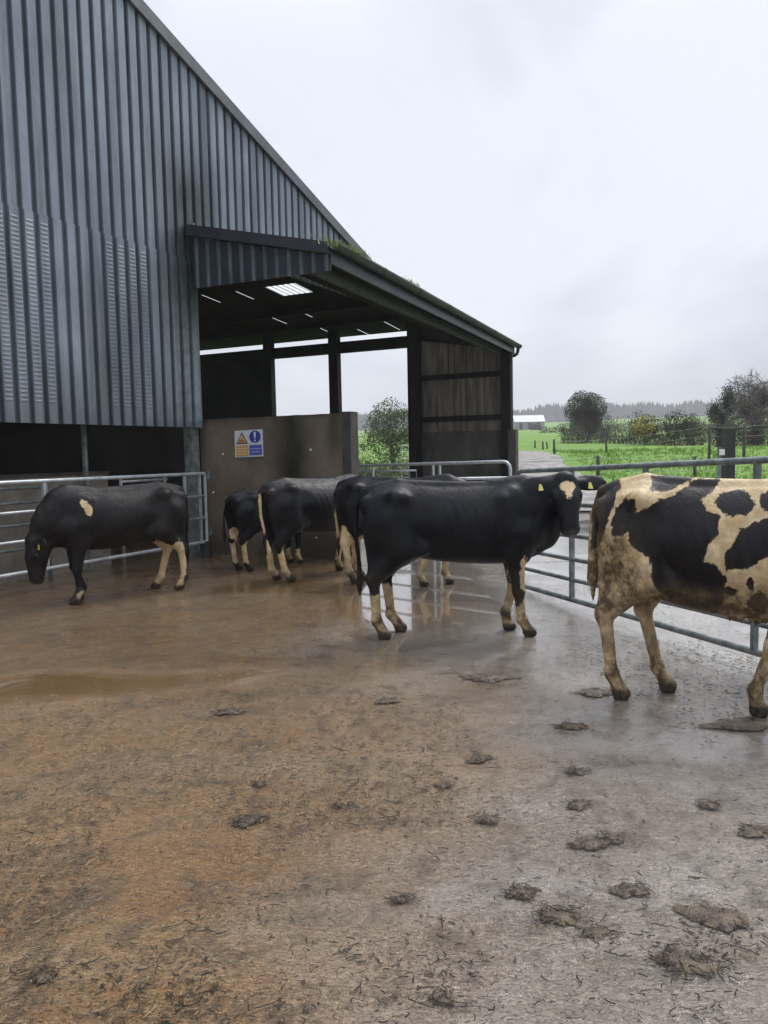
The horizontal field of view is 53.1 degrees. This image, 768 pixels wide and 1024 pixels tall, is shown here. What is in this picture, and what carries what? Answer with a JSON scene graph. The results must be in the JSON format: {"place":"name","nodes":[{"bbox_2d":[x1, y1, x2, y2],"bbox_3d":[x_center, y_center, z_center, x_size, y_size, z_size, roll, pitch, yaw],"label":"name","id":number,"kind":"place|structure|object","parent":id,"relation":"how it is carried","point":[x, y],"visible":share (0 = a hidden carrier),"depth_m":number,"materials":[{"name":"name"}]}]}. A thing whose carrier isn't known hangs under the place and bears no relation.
{"place":"outdoors","nodes":[
{"label":"outdoors","id":0,"kind":"place"},
{"bbox_2d":[83,506,590,570],"bbox_3d":[0.007,0.330,11.811,28.000,0.618,31.500,-1,4,0],"label":"yard surround","id":1,"kind":"object","parent":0,"point":[150,561],"visible":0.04,"depth_m":11.39,"materials":[{"name":"concrete"}]},
{"bbox_2d":[0,471,111,583],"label":"feed wall","id":2,"kind":"structure","parent":1,"relation":"on","point":[10,562],"depth_m":9.86,"materials":[{"name":"concrete"}]},
{"bbox_2d":[119,477,167,563],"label":"barrier rails","id":3,"kind":"object","parent":1,"relation":"on","point":[163,479],"visible":0.29,"depth_m":11.29,"materials":[{"name":"metal"}]},
{"bbox_2d":[0,0,371,569],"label":"barn","id":4,"kind":"structure","parent":1,"relation":"on","point":[133,141],"depth_m":10.45,"materials":[{"name":"grey metal"}]},
{"bbox_2d":[200,540,211,558],"bbox_3d":[-2.709,0.569,11.695,0.140,0.260,0.140,-1,4,0],"label":"post stub","id":5,"kind":"object","parent":1,"relation":"on","point":[206,549],"visible":0.93,"depth_m":11.63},
{"bbox_2d":[0,471,211,578],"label":"metal gate","id":6,"kind":"structure","parent":5,"relation":"on","point":[200,496],"depth_m":10.06,"materials":[{"name":"metal"}]},
{"bbox_2d":[222,488,303,571],"bbox_3d":[-1.458,0.203,10.579,0.719,1.112,1.575,3,6,40],"label":"cow","id":7,"kind":"object","parent":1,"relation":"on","point":[241,514],"visible":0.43,"depth_m":10.13},
{"bbox_2d":[200,411,360,559],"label":"concrete wall","id":8,"kind":"structure","parent":1,"relation":"on","point":[313,446],"depth_m":11.50,"materials":[{"name":"grey concrete"}]},
{"bbox_2d":[234,429,263,457],"bbox_3d":[-2.057,-1.041,11.671,0.511,0.420,0.016,1,5,24],"label":"safety sign","id":9,"kind":"object","parent":8,"relation":"attached to","point":[248,443],"visible":1,"depth_m":11.67,"materials":[{"name":"plastic"}]},
{"bbox_2d":[359,460,511,479],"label":"metal gate","id":10,"kind":"structure","parent":8,"relation":"attached to","point":[507,463],"depth_m":12.83,"materials":[{"name":"metal"}]},
{"bbox_2d":[185,224,521,504],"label":"cattle shed","id":11,"kind":"structure","parent":1,"relation":"on","point":[460,381],"depth_m":19.90,"materials":[{"name":"metal"}]},
{"bbox_2d":[309,232,370,260],"bbox_3d":[-0.490,-3.719,10.842,0.440,0.120,1.936,1,5,25],"label":"moss tuft","id":12,"kind":"object","parent":11,"relation":"on","point":[336,245],"visible":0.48,"depth_m":10.62,"materials":[{"name":"green plant"}]},
{"bbox_2d":[359,469,416,477],"bbox_3d":[-0.127,-0.524,17.161,1.838,0.833,0.044,1,5,23],"label":"bar barrier","id":13,"kind":"object","parent":1,"relation":"on","point":[403,471],"visible":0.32,"depth_m":17.01,"materials":[{"name":"metal"}]},
{"bbox_2d":[0,562,767,1023],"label":"yard floor","id":14,"kind":"structure","parent":0,"point":[462,616],"depth_m":3.42,"materials":[{"name":"concrete"}]},
{"bbox_2d":[0,483,52,580],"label":"barrier rails","id":15,"kind":"object","parent":14,"relation":"on","point":[22,524],"visible":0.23,"depth_m":9.40,"materials":[{"name":"silver metal"}]},
{"bbox_2d":[9,960,68,988],"bbox_3d":[-1.041,1.385,2.305,0.153,0.011,0.128,-1,4,0],"label":"dung clump","id":16,"kind":"object","parent":14,"relation":"on","point":[40,976],"visible":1,"depth_m":2.30,"materials":[{"name":"brown soil"}]},
{"bbox_2d":[24,481,189,604],"bbox_3d":[-3.017,0.310,8.532,1.851,1.280,0.663,-5,6,-41],"label":"cow","id":17,"kind":"object","parent":14,"relation":"on","point":[76,522],"visible":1,"depth_m":8.28},
{"bbox_2d":[210,706,247,716],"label":"dung clump","id":18,"kind":"object","parent":14,"relation":"on","point":[229,710],"visible":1,"depth_m":4.62,"materials":[{"name":"brown soil"}]},
{"bbox_2d":[222,811,278,826],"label":"dung clump","id":19,"kind":"object","parent":14,"relation":"on","point":[241,821],"visible":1,"depth_m":3.25,"materials":[{"name":"brown soil"}]},
{"bbox_2d":[249,778,271,788],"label":"dung clump","id":20,"kind":"object","parent":14,"relation":"on","point":[258,783],"visible":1,"depth_m":3.60,"materials":[{"name":"brown soil"}]},
{"bbox_2d":[257,474,354,581],"bbox_3d":[-0.784,0.160,9.877,0.772,1.280,1.973,2,5,35],"label":"cow","id":21,"kind":"object","parent":14,"relation":"on","point":[288,508],"visible":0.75,"depth_m":9.33},
{"bbox_2d":[328,800,349,809],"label":"dung clump","id":22,"kind":"object","parent":14,"relation":"on","point":[338,804],"visible":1,"depth_m":3.37,"materials":[{"name":"brown soil"}]},
{"bbox_2d":[0,570,767,1023],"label":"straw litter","id":23,"kind":"object","parent":14,"relation":"on","point":[188,980],"visible":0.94,"depth_m":3.05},
{"bbox_2d":[375,696,397,703],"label":"dung clump","id":24,"kind":"object","parent":14,"relation":"on","point":[386,700],"visible":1,"depth_m":4.77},
{"bbox_2d":[333,474,464,586],"bbox_3d":[0.441,0.199,8.973,2.193,1.293,0.665,0,5,20],"label":"cow","id":25,"kind":"object","parent":14,"relation":"on","point":[346,492],"visible":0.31,"depth_m":9.01},
{"bbox_2d":[385,891,424,906],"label":"dung clump","id":26,"kind":"object","parent":14,"relation":"on","point":[402,898],"visible":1,"depth_m":2.66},
{"bbox_2d":[427,779,451,789],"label":"dung clump","id":27,"kind":"object","parent":14,"relation":"on","point":[443,785],"visible":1,"depth_m":3.55,"materials":[{"name":"brown soil"}]},
{"bbox_2d":[418,986,468,1012],"bbox_3d":[0.161,1.373,2.156,0.119,0.009,0.105,-4,5,-34],"label":"dung clump","id":28,"kind":"object","parent":14,"relation":"on","point":[443,999],"visible":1,"depth_m":2.16,"materials":[{"name":"brown soil"}]},
{"bbox_2d":[462,751,496,762],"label":"dung clump","id":29,"kind":"object","parent":14,"relation":"on","point":[477,758],"visible":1,"depth_m":3.86,"materials":[{"name":"brown soil"}]},
{"bbox_2d":[353,471,606,639],"bbox_3d":[0.794,0.351,6.450,2.102,1.368,0.626,-1,4,1],"label":"cow","id":30,"kind":"object","parent":14,"relation":"on","point":[514,524],"visible":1,"depth_m":6.26},
{"bbox_2d":[470,810,502,825],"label":"dung clump","id":31,"kind":"object","parent":14,"relation":"on","point":[482,818],"visible":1,"depth_m":3.21,"materials":[{"name":"brown soil"}]},
{"bbox_2d":[453,671,525,684],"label":"dung clump","id":32,"kind":"object","parent":14,"relation":"on","point":[490,677],"visible":1,"depth_m":5.22,"materials":[{"name":"soil"}]},
{"bbox_2d":[498,880,541,902],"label":"dung clump","id":33,"kind":"object","parent":14,"relation":"on","point":[526,892],"visible":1,"depth_m":2.68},
{"bbox_2d":[531,898,593,926],"bbox_3d":[0.590,1.331,2.556,0.205,0.015,0.159,-1,4,0],"label":"dung clump","id":34,"kind":"object","parent":14,"relation":"on","point":[564,916],"visible":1,"depth_m":2.54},
{"bbox_2d":[549,719,594,730],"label":"dung clump","id":35,"kind":"object","parent":14,"relation":"on","point":[569,725],"visible":1,"depth_m":4.27,"materials":[{"name":"brown soil"}]},
{"bbox_2d":[560,765,592,774],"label":"dung clump","id":36,"kind":"object","parent":14,"relation":"on","point":[581,770],"visible":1,"depth_m":3.68,"materials":[{"name":"brown soil"}]},
{"bbox_2d":[558,798,599,809],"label":"dung clump","id":37,"kind":"object","parent":14,"relation":"on","point":[579,804],"visible":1,"depth_m":3.33,"materials":[{"name":"brown soil"}]},
{"bbox_2d":[565,830,613,852],"bbox_3d":[0.806,1.292,3.000,0.167,0.015,0.156,2,5,35],"label":"dung clump","id":38,"kind":"object","parent":14,"relation":"on","point":[587,843],"visible":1,"depth_m":3.00,"materials":[{"name":"soil"}]},
{"bbox_2d":[573,915,622,948],"bbox_3d":[0.688,1.338,2.438,0.157,0.016,0.169,3,6,43],"label":"dung clump","id":39,"kind":"object","parent":14,"relation":"on","point":[597,934],"visible":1,"depth_m":2.44,"materials":[{"name":"brown soil"}]},
{"bbox_2d":[570,684,631,696],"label":"dung clump","id":40,"kind":"object","parent":14,"relation":"on","point":[595,692],"visible":0.94,"depth_m":4.86,"materials":[{"name":"soil"}]},
{"bbox_2d":[592,830,634,846],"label":"dung clump","id":41,"kind":"object","parent":14,"relation":"on","point":[614,838],"visible":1,"depth_m":3.03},
{"bbox_2d":[604,878,655,897],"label":"dung clump","id":42,"kind":"object","parent":14,"relation":"on","point":[626,889],"visible":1,"depth_m":2.68,"materials":[{"name":"brown soil"}]},
{"bbox_2d":[515,456,767,657],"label":"metal gate","id":43,"kind":"structure","parent":14,"relation":"on","point":[757,463],"depth_m":6.25,"materials":[{"name":"silver metal"}]},
{"bbox_2d":[587,473,767,717],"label":"cow","id":44,"kind":"object","parent":14,"relation":"on","point":[695,543],"visible":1,"depth_m":4.48},
{"bbox_2d":[648,943,719,981],"bbox_3d":[0.903,1.343,2.303,0.178,0.017,0.165,-3,5,-22],"label":"dung clump","id":45,"kind":"object","parent":14,"relation":"on","point":[674,958],"visible":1,"depth_m":2.29,"materials":[{"name":"brown soil"}]},
{"bbox_2d":[695,799,722,810],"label":"dung clump","id":46,"kind":"object","parent":14,"relation":"on","point":[711,804],"visible":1,"depth_m":3.30,"materials":[{"name":"soil"}]},
{"bbox_2d":[662,902,767,931],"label":"dung clump","id":47,"kind":"object","parent":14,"relation":"on","point":[715,917],"visible":1,"depth_m":2.52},
{"bbox_2d":[690,714,767,732],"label":"dung clump","id":48,"kind":"object","parent":14,"relation":"on","point":[745,723],"visible":1,"depth_m":4.24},
{"bbox_2d":[724,821,767,836],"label":"dung clump","id":49,"kind":"object","parent":14,"relation":"on","point":[751,830],"visible":1,"depth_m":3.07,"materials":[{"name":"brown soil"}]},
{"bbox_2d":[83,415,767,571],"bbox_3d":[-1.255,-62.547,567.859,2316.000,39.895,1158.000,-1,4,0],"label":"field","id":50,"kind":"structure","parent":0,"point":[527,437],"depth_m":45.57,"materials":[{"name":"green plant"}]},
{"bbox_2d":[358,397,408,469],"bbox_3d":[0.070,-3.383,33.910,3.262,3.371,3.129,2,6,38],"label":"hawthorn tree","id":51,"kind":"object","parent":50,"relation":"on","point":[385,431],"visible":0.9,"depth_m":33.41,"materials":[{"name":"green plant"}]},
{"bbox_2d":[359,454,408,477],"bbox_3d":[-0.830,-1.776,30.898,7.771,1.135,2.994,-1,4,0],"label":"hedge","id":52,"kind":"object","parent":50,"relation":"on","point":[393,474],"visible":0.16,"depth_m":30.89,"materials":[{"name":"green plant"}]},
{"bbox_2d":[401,445,408,477],"bbox_3d":[0.767,-1.536,27.559,0.311,1.761,0.042,-1,4,0],"label":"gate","id":53,"kind":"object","parent":50,"relation":"on","point":[404,458],"visible":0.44,"depth_m":27.51,"materials":[{"name":"metal"}]},
{"bbox_2d":[513,415,544,429],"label":"farm shed","id":54,"kind":"structure","parent":50,"relation":"on","point":[522,422],"depth_m":334.32,"materials":[{"name":"white metal"}]},
{"bbox_2d":[529,423,540,429],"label":"bush","id":55,"kind":"object","parent":50,"relation":"on","point":[534,426],"visible":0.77,"depth_m":297.37,"materials":[{"name":"green plant"}]},
{"bbox_2d":[553,439,555,453],"bbox_3d":[7.960,-2.987,35.889,0.137,0.866,0.112,-1,4,0],"label":"fence post","id":56,"kind":"object","parent":50,"relation":"on","point":[554,450],"visible":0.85,"depth_m":35.84,"materials":[{"name":"brown wood"}]},
{"bbox_2d":[561,425,762,449],"bbox_3d":[14.452,-3.099,29.925,2.746,1.062,17.383,-5,6,-38],"label":"fence wire","id":57,"kind":"object","parent":56,"relation":"attached to","point":[659,433],"visible":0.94,"depth_m":33.37,"materials":[{"name":"grey metal"}]},
{"bbox_2d":[358,398,767,429],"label":"conifer wood","id":58,"kind":"object","parent":50,"relation":"on","point":[552,413],"visible":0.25,"depth_m":830.14,"materials":[{"name":"green plant"}]},
{"bbox_2d":[360,445,767,482],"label":"rough grass","id":59,"kind":"structure","parent":50,"relation":"on","point":[637,450],"depth_m":32.80,"materials":[{"name":"green plant"}]},
{"bbox_2d":[563,390,611,442],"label":"ivy covered tree","id":60,"kind":"object","parent":50,"relation":"on","point":[587,410],"visible":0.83,"depth_m":61.17,"materials":[{"name":"green plant"}]},
{"bbox_2d":[596,455,599,475],"bbox_3d":[6.959,-1.420,24.976,0.121,0.867,0.112,-1,4,0],"label":"fence post","id":61,"kind":"object","parent":50,"relation":"on","point":[597,463],"visible":0.71,"depth_m":24.93,"materials":[{"name":"brown wood"}]},
{"bbox_2d":[604,437,606,452],"bbox_3d":[10.660,-3.135,36.885,0.138,0.912,0.112,-1,4,0],"label":"fence post","id":62,"kind":"object","parent":50,"relation":"on","point":[605,438],"visible":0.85,"depth_m":36.83,"materials":[{"name":"brown wood"}]},
{"bbox_2d":[598,414,622,441],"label":"bush","id":63,"kind":"object","parent":50,"relation":"on","point":[608,425],"visible":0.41,"depth_m":63.07,"materials":[{"name":"green plant"}]},
{"bbox_2d":[626,410,663,444],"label":"gorse bush","id":64,"kind":"object","parent":50,"relation":"on","point":[641,430],"visible":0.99,"depth_m":51.53,"materials":[{"name":"green plant"}]},
{"bbox_2d":[539,419,766,432],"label":"hedge","id":65,"kind":"object","parent":50,"relation":"on","point":[557,429],"visible":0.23,"depth_m":146.03,"materials":[{"name":"green plant"}]},
{"bbox_2d":[556,413,767,445],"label":"hedge","id":66,"kind":"object","parent":50,"relation":"on","point":[690,435],"visible":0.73,"depth_m":52.51,"materials":[{"name":"green plant"}]},
{"bbox_2d":[661,409,689,444],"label":"gorse bush","id":67,"kind":"object","parent":50,"relation":"on","point":[670,427],"visible":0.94,"depth_m":50.53,"materials":[{"name":"green plant"}]},
{"bbox_2d":[681,413,707,444],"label":"gorse bush","id":68,"kind":"object","parent":50,"relation":"on","point":[692,423],"visible":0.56,"depth_m":50.54,"materials":[{"name":"green plant"}]},
{"bbox_2d":[693,456,696,476],"bbox_3d":[9.912,-1.385,24.482,0.130,0.831,0.112,-1,4,0],"label":"fence post","id":69,"kind":"object","parent":50,"relation":"on","point":[694,469],"visible":0.71,"depth_m":24.44,"materials":[{"name":"brown wood"}]},
{"bbox_2d":[518,458,767,471],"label":"fence wire","id":70,"kind":"object","parent":69,"relation":"attached to","point":[622,459],"visible":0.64,"depth_m":24.81,"materials":[{"name":"grey metal"}]},
{"bbox_2d":[708,424,710,458],"bbox_3d":[13.087,-2.761,30.899,0.130,1.577,0.112,-1,4,0],"label":"fence post","id":71,"kind":"object","parent":50,"relation":"on","point":[709,442],"visible":0.85,"depth_m":30.85,"materials":[{"name":"brown wood"}]},
{"bbox_2d":[715,445,724,477],"bbox_3d":[9.117,-1.102,20.877,0.230,1.435,0.110,-1,4,0],"label":"steel gate post","id":72,"kind":"object","parent":50,"relation":"on","point":[720,451],"visible":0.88,"depth_m":20.83,"materials":[{"name":"grey metal"}]},
{"bbox_2d":[720,429,735,478],"bbox_3d":[9.607,-1.412,21.470,0.290,1.796,0.270,-2,4,-6],"label":"strainer post","id":73,"kind":"object","parent":50,"relation":"on","point":[728,439],"visible":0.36,"depth_m":21.33,"materials":[{"name":"black wood"}]},
{"bbox_2d":[703,370,767,445],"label":"ivy clad tree","id":74,"kind":"object","parent":50,"relation":"on","point":[720,418],"visible":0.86,"depth_m":45.14,"materials":[{"name":"green plant"}]},
{"bbox_2d":[742,423,745,456],"bbox_3d":[13.550,-2.514,28.913,0.118,1.642,0.112,-1,4,0],"label":"fence post","id":75,"kind":"object","parent":50,"relation":"on","point":[744,442],"visible":0.85,"depth_m":28.86,"materials":[{"name":"brown wood"}]},
{"bbox_2d":[723,367,767,444],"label":"ivy clad tree","id":76,"kind":"object","parent":50,"relation":"on","point":[763,396],"visible":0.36,"depth_m":46.51,"materials":[{"name":"green plant"}]},
{"bbox_2d":[143,0,767,415],"label":"sky","id":77,"kind":"structure","parent":0,"point":[585,182],"materials":[{"name":"white"}]},
{"bbox_2d":[518,451,596,510],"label":"gravel track","id":78,"kind":"structure","parent":0,"point":[528,458],"depth_m":29.78,"materials":[{"name":"grey gravel"}]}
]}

